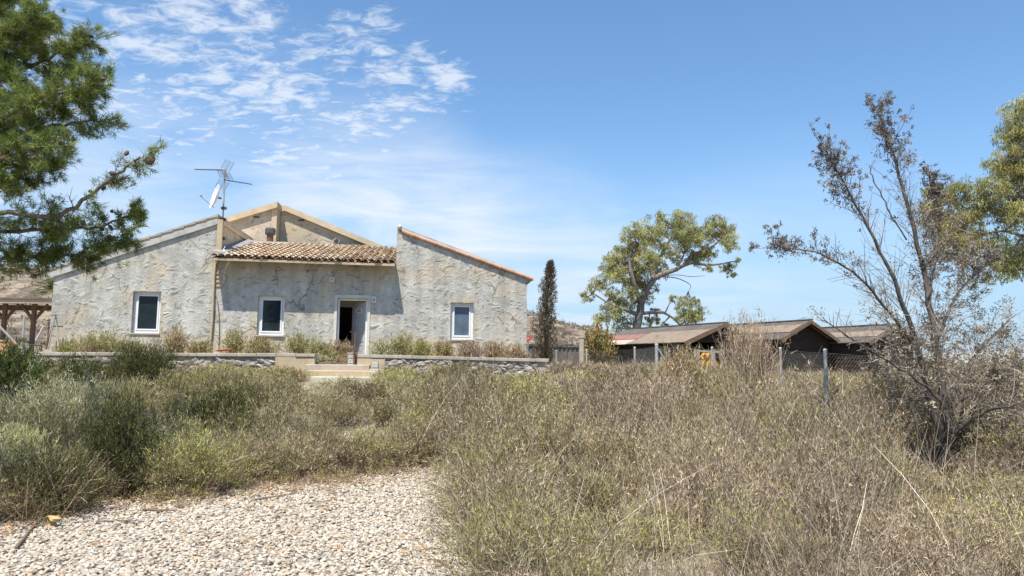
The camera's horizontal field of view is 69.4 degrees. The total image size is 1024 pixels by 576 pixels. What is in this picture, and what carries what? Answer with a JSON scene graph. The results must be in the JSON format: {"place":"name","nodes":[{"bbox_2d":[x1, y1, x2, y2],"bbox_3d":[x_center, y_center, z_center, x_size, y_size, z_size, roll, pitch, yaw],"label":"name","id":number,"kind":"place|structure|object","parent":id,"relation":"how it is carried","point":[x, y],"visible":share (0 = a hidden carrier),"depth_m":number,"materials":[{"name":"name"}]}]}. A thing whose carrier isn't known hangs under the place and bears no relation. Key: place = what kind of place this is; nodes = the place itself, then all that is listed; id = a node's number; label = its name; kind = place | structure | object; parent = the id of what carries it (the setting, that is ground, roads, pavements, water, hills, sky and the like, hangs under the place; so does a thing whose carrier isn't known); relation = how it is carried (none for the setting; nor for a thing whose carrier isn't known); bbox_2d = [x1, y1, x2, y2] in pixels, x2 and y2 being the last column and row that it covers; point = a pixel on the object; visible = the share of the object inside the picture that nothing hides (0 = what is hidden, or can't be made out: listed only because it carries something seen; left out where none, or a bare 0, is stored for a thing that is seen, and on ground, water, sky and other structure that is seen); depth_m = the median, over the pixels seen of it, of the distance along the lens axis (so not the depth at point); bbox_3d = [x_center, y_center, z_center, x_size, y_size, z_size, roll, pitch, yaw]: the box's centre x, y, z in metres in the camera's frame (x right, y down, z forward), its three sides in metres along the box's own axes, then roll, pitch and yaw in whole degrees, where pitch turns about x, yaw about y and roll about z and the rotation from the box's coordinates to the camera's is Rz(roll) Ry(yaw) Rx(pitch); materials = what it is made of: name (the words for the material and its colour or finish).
{"place":"outdoors","nodes":[
{"label":"outdoors","id":0,"kind":"place"},
{"bbox_2d":[23,345,41,358],"bbox_3d":[-14.840,1.982,22.900,0.543,0.444,0.543,1,-6,0],"label":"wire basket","id":1,"kind":"object","parent":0,"point":[33,348],"visible":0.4,"depth_m":22.85,"materials":[{"name":"metal"}]},
{"bbox_2d":[0,265,609,357],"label":"hill","id":2,"kind":"structure","parent":0,"point":[18,284],"depth_m":103.55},
{"bbox_2d":[0,264,613,361],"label":"hillside scrub","id":3,"kind":"object","parent":2,"relation":"on","point":[533,317],"visible":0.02,"depth_m":104.75,"materials":[{"name":"green plant"}]},
{"bbox_2d":[0,407,702,575],"bbox_3d":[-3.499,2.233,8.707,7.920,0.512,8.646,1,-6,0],"label":"gravel","id":4,"kind":"structure","parent":0,"point":[11,558],"depth_m":6.77,"materials":[{"name":"beige gravel"}]},
{"bbox_2d":[14,515,44,548],"bbox_3d":[-4.465,2.252,6.971,0.105,0.036,1.665,3,-7,-23],"label":"stick","id":5,"kind":"object","parent":4,"relation":"on","point":[19,543],"visible":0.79,"depth_m":6.61,"materials":[{"name":"brown wood"}]},
{"bbox_2d":[0,415,59,464],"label":"pale shrub","id":6,"kind":"object","parent":4,"relation":"on","point":[14,439],"visible":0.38,"depth_m":8.83,"materials":[{"name":"green plant"}]},
{"bbox_2d":[44,515,61,526],"bbox_3d":[-4.382,2.231,7.058,0.172,0.116,0.086,9,0,35],"label":"curled bark","id":7,"kind":"object","parent":4,"relation":"on","point":[52,520],"visible":0.9,"depth_m":7.06,"materials":[{"name":"beige wood"}]},
{"bbox_2d":[0,361,165,452],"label":"pale shrub","id":8,"kind":"object","parent":4,"relation":"on","point":[56,392],"visible":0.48,"depth_m":11.20,"materials":[{"name":"green plant"}]},
{"bbox_2d":[96,518,143,522],"bbox_3d":[-3.840,2.288,7.279,0.462,0.031,0.080,1,-6,-3],"label":"stick","id":9,"kind":"object","parent":4,"relation":"on","point":[98,521],"visible":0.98,"depth_m":7.26,"materials":[{"name":"grey wood"}]},
{"bbox_2d":[142,508,176,510],"bbox_3d":[-3.724,2.347,7.812,0.396,0.036,0.071,0,-6,6],"label":"stick","id":10,"kind":"object","parent":4,"relation":"on","point":[145,509],"visible":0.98,"depth_m":7.79,"materials":[{"name":"brown wood"}]},
{"bbox_2d":[112,415,267,503],"bbox_3d":[-3.738,2.046,8.978,1.818,1.030,1.786,1,-6,0],"label":"green shrub","id":11,"kind":"object","parent":4,"relation":"on","point":[199,449],"visible":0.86,"depth_m":8.75,"materials":[{"name":"green plant"}]},
{"bbox_2d":[255,492,296,499],"bbox_3d":[-2.755,2.449,8.708,0.082,0.031,0.566,-4,-8,39],"label":"stick","id":12,"kind":"object","parent":4,"relation":"on","point":[272,496],"visible":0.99,"depth_m":8.63,"materials":[{"name":"grey wood"}]},
{"bbox_2d":[304,500,340,503],"bbox_3d":[-2.146,2.421,8.391,0.419,0.026,0.032,4,-7,-26],"label":"stick","id":13,"kind":"object","parent":4,"relation":"on","point":[322,501],"visible":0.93,"depth_m":8.38,"materials":[{"name":"grey wood"}]},
{"bbox_2d":[0,0,1023,352],"label":"sky","id":14,"kind":"structure","parent":0,"point":[518,135],"materials":[{"name":"blue"}]},
{"bbox_2d":[21,380,1023,575],"bbox_3d":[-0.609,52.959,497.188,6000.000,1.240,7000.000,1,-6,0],"label":"ground","id":15,"kind":"structure","parent":0,"point":[308,382],"depth_m":8.54,"materials":[{"name":"soil"}]},
{"bbox_2d":[0,297,51,357],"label":"pergola","id":16,"kind":"object","parent":15,"relation":"on","point":[33,316],"visible":0.8,"depth_m":27.96,"materials":[{"name":"brown wood"}]},
{"bbox_2d":[0,336,65,404],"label":"shrub","id":17,"kind":"object","parent":15,"relation":"on","point":[11,370],"visible":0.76,"depth_m":13.29,"materials":[{"name":"green plant"}]},
{"bbox_2d":[19,278,53,303],"bbox_3d":[-19.157,1.460,30.848,2.832,3.883,2.507,1,-6,0],"label":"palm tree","id":18,"kind":"object","parent":15,"relation":"on","point":[49,288],"visible":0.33,"depth_m":30.89,"materials":[{"name":"green plant"}]},
{"bbox_2d":[0,436,132,530],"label":"dark shrub","id":19,"kind":"object","parent":15,"relation":"on","point":[68,478],"visible":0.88,"depth_m":7.46,"materials":[{"name":"green plant"}]},
{"bbox_2d":[22,348,123,388],"bbox_3d":[-9.149,1.833,15.603,2.191,1.140,2.804,1,-6,0],"label":"dark shrub","id":20,"kind":"object","parent":15,"relation":"on","point":[78,370],"visible":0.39,"depth_m":15.17,"materials":[{"name":"green plant"}]},
{"bbox_2d":[0,0,169,282],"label":"pine tree","id":21,"kind":"object","parent":15,"relation":"on","point":[27,103],"visible":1,"depth_m":9.26,"materials":[{"name":"leaf"},{"name":"grey bark"},{"name":"brown woody cones"}]},
{"bbox_2d":[47,382,176,501],"bbox_3d":[-4.686,1.785,8.680,1.431,1.458,1.268,4,-7,-26],"label":"dark shrub","id":22,"kind":"object","parent":15,"relation":"on","point":[118,440],"visible":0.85,"depth_m":8.56,"materials":[{"name":"green plant"}]},
{"bbox_2d":[81,336,194,395],"bbox_3d":[-8.117,1.699,15.943,2.506,1.439,2.578,1,-6,0],"label":"dark shrub","id":23,"kind":"object","parent":15,"relation":"on","point":[148,363],"visible":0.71,"depth_m":15.77,"materials":[{"name":"green plant"}]},
{"bbox_2d":[35,352,316,375],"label":"retaining wall","id":24,"kind":"structure","parent":15,"relation":"on","point":[296,360],"depth_m":18.94,"materials":[{"name":"stone"}]},
{"bbox_2d":[216,348,231,351],"bbox_3d":[-7.438,1.602,19.083,0.430,0.054,0.344,-4,-2,-1],"label":"clay dish","id":25,"kind":"object","parent":24,"relation":"on","point":[218,350],"visible":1,"depth_m":18.96,"materials":[{"name":"ceramic"}]},
{"bbox_2d":[4,358,347,365],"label":"terrace","id":26,"kind":"structure","parent":15,"relation":"on","point":[342,363],"depth_m":19.52,"materials":[{"name":"concrete"}]},
{"bbox_2d":[0,340,20,356],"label":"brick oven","id":27,"kind":"object","parent":26,"relation":"on","point":[11,343],"visible":0.19,"depth_m":26.62,"materials":[{"name":"brick"}]},
{"bbox_2d":[0,326,21,349],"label":"leaning pole","id":28,"kind":"object","parent":26,"relation":"on","point":[8,335],"visible":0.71,"depth_m":20.44,"materials":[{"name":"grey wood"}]},
{"bbox_2d":[21,316,25,351],"bbox_3d":[-13.848,1.343,20.957,0.066,1.087,0.055,1,-6,0],"label":"fence post","id":29,"kind":"object","parent":26,"relation":"on","point":[23,328],"visible":0.65,"depth_m":20.96,"materials":[{"name":"metal"}]},
{"bbox_2d":[45,315,62,348],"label":"stepladder","id":30,"kind":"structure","parent":26,"relation":"on","point":[49,335],"depth_m":22.20,"materials":[{"name":"metal"}]},
{"bbox_2d":[51,338,83,351],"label":"terrace plant","id":31,"kind":"object","parent":26,"relation":"on","point":[63,347],"visible":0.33,"depth_m":20.11,"materials":[{"name":"green plant"}]},
{"bbox_2d":[66,325,126,351],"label":"terrace plant","id":32,"kind":"object","parent":26,"relation":"on","point":[90,342],"visible":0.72,"depth_m":19.69,"materials":[{"name":"green plant"}]},
{"bbox_2d":[105,338,147,352],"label":"terrace plant","id":33,"kind":"object","parent":26,"relation":"on","point":[125,345],"visible":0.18,"depth_m":19.94,"materials":[{"name":"green plant"}]},
{"bbox_2d":[155,323,194,352],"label":"terrace plant","id":34,"kind":"object","parent":26,"relation":"on","point":[175,335],"visible":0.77,"depth_m":19.77,"materials":[{"name":"beige plant"}]},
{"bbox_2d":[185,337,215,352],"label":"terrace plant","id":35,"kind":"object","parent":26,"relation":"on","point":[201,347],"visible":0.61,"depth_m":21.07,"materials":[{"name":"green plant"}]},
{"bbox_2d":[217,327,250,352],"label":"terrace plant","id":36,"kind":"object","parent":26,"relation":"on","point":[230,341],"visible":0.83,"depth_m":21.23,"materials":[{"name":"green plant"}]},
{"bbox_2d":[242,334,282,352],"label":"terrace plant","id":37,"kind":"object","parent":26,"relation":"on","point":[261,346],"visible":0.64,"depth_m":19.82,"materials":[{"name":"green plant"}]},
{"bbox_2d":[44,201,533,361],"bbox_3d":[-7.341,0.015,28.653,15.109,6.401,11.776,1,-6,-6],"label":"farmhouse","id":38,"kind":"object","parent":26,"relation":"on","point":[277,272],"visible":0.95,"depth_m":23.49,"materials":[{"name":"rough plaster"},{"name":"beige plaster"},{"name":"terracotta roof tile"}]},
{"bbox_2d":[129,292,160,334],"bbox_3d":[-11.331,0.786,23.011,0.895,1.335,0.335,1,-6,-6],"label":"window","id":39,"kind":"structure","parent":38,"relation":"in","point":[147,305],"depth_m":23.02,"materials":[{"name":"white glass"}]},
{"bbox_2d":[195,159,251,248],"bbox_3d":[-9.261,-2.551,23.657,2.349,3.088,0.475,-1,-6,16],"label":"antenna mast","id":40,"kind":"object","parent":38,"relation":"on","point":[224,173],"visible":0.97,"depth_m":23.67,"materials":[{"name":"metal"}]},
{"bbox_2d":[200,184,221,207],"bbox_3d":[-9.542,-2.922,23.518,0.588,0.805,0.612,1,-6,0],"label":"satellite dish","id":41,"kind":"object","parent":40,"relation":"attached to","point":[215,196],"visible":1,"depth_m":23.60,"materials":[{"name":"metal"}]},
{"bbox_2d":[255,296,284,336],"bbox_3d":[-7.600,0.894,23.343,0.882,1.290,0.225,1,-6,-6],"label":"window","id":42,"kind":"structure","parent":38,"relation":"in","point":[271,308],"depth_m":23.41,"materials":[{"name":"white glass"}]},
{"bbox_2d":[350,302,365,353],"bbox_3d":[-5.005,1.434,24.001,0.135,1.944,0.820,6,-8,-44],"label":"door","id":43,"kind":"structure","parent":38,"relation":"in","point":[358,309],"depth_m":23.99,"materials":[{"name":"grey paint"}]},
{"bbox_2d":[449,303,473,340],"bbox_3d":[-1.628,1.097,23.961,0.804,1.238,0.225,1,-6,-6],"label":"window","id":44,"kind":"structure","parent":38,"relation":"in","point":[461,314],"depth_m":24.02,"materials":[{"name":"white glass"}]},
{"bbox_2d":[63,346,529,361],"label":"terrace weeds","id":45,"kind":"object","parent":26,"relation":"on","point":[336,357],"visible":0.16,"depth_m":20.33,"materials":[{"name":"green plant"}]},
{"bbox_2d":[280,331,318,353],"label":"terrace plant","id":46,"kind":"object","parent":26,"relation":"on","point":[297,345],"visible":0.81,"depth_m":20.83,"materials":[{"name":"green plant"}]},
{"bbox_2d":[306,338,337,360],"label":"terrace plant","id":47,"kind":"object","parent":26,"relation":"on","point":[319,346],"visible":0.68,"depth_m":20.43,"materials":[{"name":"green plant"}]},
{"bbox_2d":[326,338,360,361],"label":"terrace plant","id":48,"kind":"object","parent":26,"relation":"on","point":[339,346],"visible":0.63,"depth_m":21.37,"materials":[{"name":"beige plant"}]},
{"bbox_2d":[365,338,393,354],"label":"terrace plant","id":49,"kind":"object","parent":26,"relation":"on","point":[381,349],"visible":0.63,"depth_m":20.59,"materials":[{"name":"green plant"}]},
{"bbox_2d":[389,331,414,354],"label":"terrace plant","id":50,"kind":"object","parent":26,"relation":"on","point":[400,347],"visible":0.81,"depth_m":20.82,"materials":[{"name":"green plant"}]},
{"bbox_2d":[409,338,433,355],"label":"terrace plant","id":51,"kind":"object","parent":26,"relation":"on","point":[421,350],"visible":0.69,"depth_m":21.45,"materials":[{"name":"green plant"}]},
{"bbox_2d":[423,338,457,355],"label":"terrace plant","id":52,"kind":"object","parent":26,"relation":"on","point":[444,349],"visible":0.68,"depth_m":21.37,"materials":[{"name":"green plant"}]},
{"bbox_2d":[449,337,493,357],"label":"terrace plant","id":53,"kind":"object","parent":26,"relation":"on","point":[468,347],"visible":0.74,"depth_m":20.66,"materials":[{"name":"beige plant"}]},
{"bbox_2d":[477,340,505,357],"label":"terrace plant","id":54,"kind":"object","parent":26,"relation":"on","point":[495,353],"visible":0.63,"depth_m":21.32,"materials":[{"name":"beige plant"}]},
{"bbox_2d":[502,340,532,357],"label":"terrace plant","id":55,"kind":"object","parent":26,"relation":"on","point":[514,354],"visible":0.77,"depth_m":20.63,"materials":[{"name":"beige plant"}]},
{"bbox_2d":[173,369,268,436],"bbox_3d":[-4.678,1.990,12.009,1.582,1.367,1.533,1,-6,0],"label":"dark shrub","id":56,"kind":"object","parent":15,"relation":"on","point":[225,399],"visible":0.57,"depth_m":11.75,"materials":[{"name":"green plant"}]},
{"bbox_2d":[0,358,495,523],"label":"green scrub","id":57,"kind":"object","parent":15,"relation":"on","point":[323,449],"visible":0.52,"depth_m":11.01,"materials":[{"name":"plant"}]},
{"bbox_2d":[305,364,374,383],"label":"garden steps","id":58,"kind":"structure","parent":15,"relation":"on","point":[329,371],"depth_m":18.57,"materials":[{"name":"beige concrete"}]},
{"bbox_2d":[347,353,356,364],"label":"brick pier","id":59,"kind":"structure","parent":58,"relation":"on","point":[350,358],"depth_m":19.23,"materials":[{"name":"concrete"}]},
{"bbox_2d":[353,333,356,364],"bbox_3d":[-4.079,1.720,19.190,0.090,1.120,0.060,1,-6,0],"label":"iron stake","id":60,"kind":"object","parent":58,"relation":"on","point":[354,349],"visible":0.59,"depth_m":19.19,"materials":[{"name":"brown metal"}]},
{"bbox_3d":[-3.443,2.391,18.702,0.340,0.370,0.340,1,-6,-6],"label":"concrete block","id":61,"kind":"object","parent":58,"relation":"on","visible":0},
{"bbox_2d":[369,368,378,374],"bbox_3d":[-3.495,2.148,18.772,0.240,0.220,0.260,1,-6,-6],"label":"concrete block","id":62,"kind":"object","parent":61,"relation":"on","point":[373,369],"depth_m":18.66,"materials":[{"name":"grey concrete"}]},
{"bbox_2d":[372,361,378,367],"bbox_3d":[-3.471,1.949,18.795,0.160,0.170,0.200,1,-6,-6],"label":"concrete block","id":63,"kind":"object","parent":62,"relation":"on","point":[375,364],"depth_m":18.70,"materials":[{"name":"grey concrete"}]},
{"bbox_2d":[356,354,548,374],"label":"retaining wall","id":64,"kind":"structure","parent":15,"relation":"on","point":[520,366],"depth_m":19.52,"materials":[{"name":"stone"}]},
{"bbox_2d":[527,336,530,352],"bbox_3d":[0.640,2.754,29.886,0.240,1.651,0.077,1,-6,0],"label":"round sign","id":65,"kind":"object","parent":15,"relation":"on","point":[528,338],"visible":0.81,"depth_m":29.93,"materials":[{"name":"red plastic"}]},
{"bbox_2d":[530,259,559,362],"bbox_3d":[0.961,0.766,21.658,0.934,3.302,0.985,1,-6,0],"label":"cypress tree","id":66,"kind":"object","parent":15,"relation":"on","point":[545,327],"visible":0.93,"depth_m":21.56,"materials":[{"name":"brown plant"}]},
{"bbox_2d":[526,344,578,369],"bbox_3d":[2.070,3.287,32.908,2.847,1.553,1.018,3,-6,-21],"label":"panel fence","id":67,"kind":"object","parent":15,"relation":"on","point":[566,350],"visible":0.23,"depth_m":33.48,"materials":[{"name":"metal"}]},
{"bbox_2d":[578,337,583,362],"bbox_3d":[2.891,2.995,30.859,0.220,1.925,0.220,1,-6,0],"label":"concrete post","id":68,"kind":"object","parent":15,"relation":"on","point":[581,344],"visible":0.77,"depth_m":30.82,"materials":[{"name":"grey concrete"}]},
{"bbox_2d":[578,321,620,365],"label":"shrub","id":69,"kind":"object","parent":15,"relation":"on","point":[597,344],"visible":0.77,"depth_m":35.60,"materials":[{"name":"green plant"}]},
{"bbox_2d":[578,208,741,331],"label":"eucalyptus tree","id":70,"kind":"object","parent":15,"relation":"on","point":[689,233],"visible":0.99,"depth_m":42.13,"materials":[{"name":"green plant"}]},
{"bbox_2d":[603,322,744,366],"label":"timber shed","id":71,"kind":"structure","parent":15,"relation":"on","point":[644,338],"depth_m":33.78,"materials":[{"name":"brown wood"}]},
{"bbox_2d":[649,340,718,400],"bbox_3d":[3.410,1.715,14.910,1.731,1.422,1.496,1,-6,0],"label":"dry shrub","id":72,"kind":"object","parent":15,"relation":"on","point":[684,358],"visible":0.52,"depth_m":14.76,"materials":[{"name":"beige plant"}]},
{"bbox_2d":[384,331,1023,575],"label":"dry scrub","id":73,"kind":"object","parent":15,"relation":"on","point":[791,473],"visible":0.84,"depth_m":7.42,"materials":[{"name":"beige plant"}]},
{"bbox_2d":[694,349,721,367],"bbox_3d":[6.855,2.762,25.861,0.981,1.242,0.080,1,-6,0],"label":"gate frame","id":74,"kind":"object","parent":15,"relation":"on","point":[714,351],"visible":0.34,"depth_m":25.88,"materials":[{"name":"grey metal"}]},
{"bbox_2d":[700,353,717,366],"bbox_3d":[6.870,2.646,25.989,0.796,0.756,0.110,1,-6,0],"label":"orange cloth","id":75,"kind":"object","parent":74,"relation":"hanging from","point":[705,357],"visible":0.34,"depth_m":26.00,"materials":[{"name":"fabric"}]},
{"bbox_2d":[699,305,792,411],"bbox_3d":[4.593,1.427,14.466,1.956,2.231,1.788,1,-6,0],"label":"dry shrub","id":76,"kind":"object","parent":15,"relation":"on","point":[751,354],"visible":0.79,"depth_m":14.31,"materials":[{"name":"brown plant"}]},
{"bbox_2d":[556,344,958,436],"bbox_3d":[3.469,2.528,19.148,2.376,2.117,15.750,3,-6,-21],"label":"chain link fence","id":77,"kind":"object","parent":15,"relation":"on","point":[825,363],"visible":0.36,"depth_m":13.51,"materials":[{"name":"metal"}]},
{"bbox_2d":[682,319,840,373],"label":"timber shed","id":78,"kind":"structure","parent":15,"relation":"on","point":[809,335],"depth_m":31.69,"materials":[{"name":"brown wood"}]},
{"bbox_2d":[822,323,924,373],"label":"timber shed","id":79,"kind":"structure","parent":15,"relation":"on","point":[837,349],"depth_m":31.61,"materials":[{"name":"brown wood"}]},
{"bbox_2d":[748,89,1023,475],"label":"sparse bare-branched tree","id":80,"kind":"object","parent":15,"relation":"on","point":[936,333],"visible":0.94,"depth_m":10.91,"materials":[{"name":"brown plant"}]},
{"bbox_2d":[838,349,936,443],"bbox_3d":[6.511,1.828,12.650,1.638,1.735,1.545,6,-8,-44],"label":"dry shrub","id":81,"kind":"object","parent":15,"relation":"on","point":[877,383],"visible":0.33,"depth_m":12.55,"materials":[{"name":"brown plant"}]},
{"bbox_2d":[912,94,1023,286],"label":"eucalyptus tree","id":82,"kind":"object","parent":15,"relation":"on","point":[1012,169],"visible":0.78,"depth_m":19.26,"materials":[{"name":"green plant"}]},
{"bbox_2d":[914,353,1021,369],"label":"distant scrub","id":83,"kind":"object","parent":15,"relation":"on","point":[982,363],"depth_m":35.45,"materials":[{"name":"green plant"}]},
{"bbox_2d":[951,407,1001,461],"bbox_3d":[7.126,2.256,11.452,0.942,0.972,0.860,-2,-6,21],"label":"dead brush","id":84,"kind":"object","parent":15,"relation":"on","point":[974,437],"visible":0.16,"depth_m":11.30,"materials":[{"name":"brown plant"}]},
{"bbox_2d":[914,349,1023,362],"bbox_3d":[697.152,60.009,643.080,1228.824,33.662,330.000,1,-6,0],"label":"hills","id":85,"kind":"structure","parent":0,"point":[962,358],"depth_m":620.57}
]}

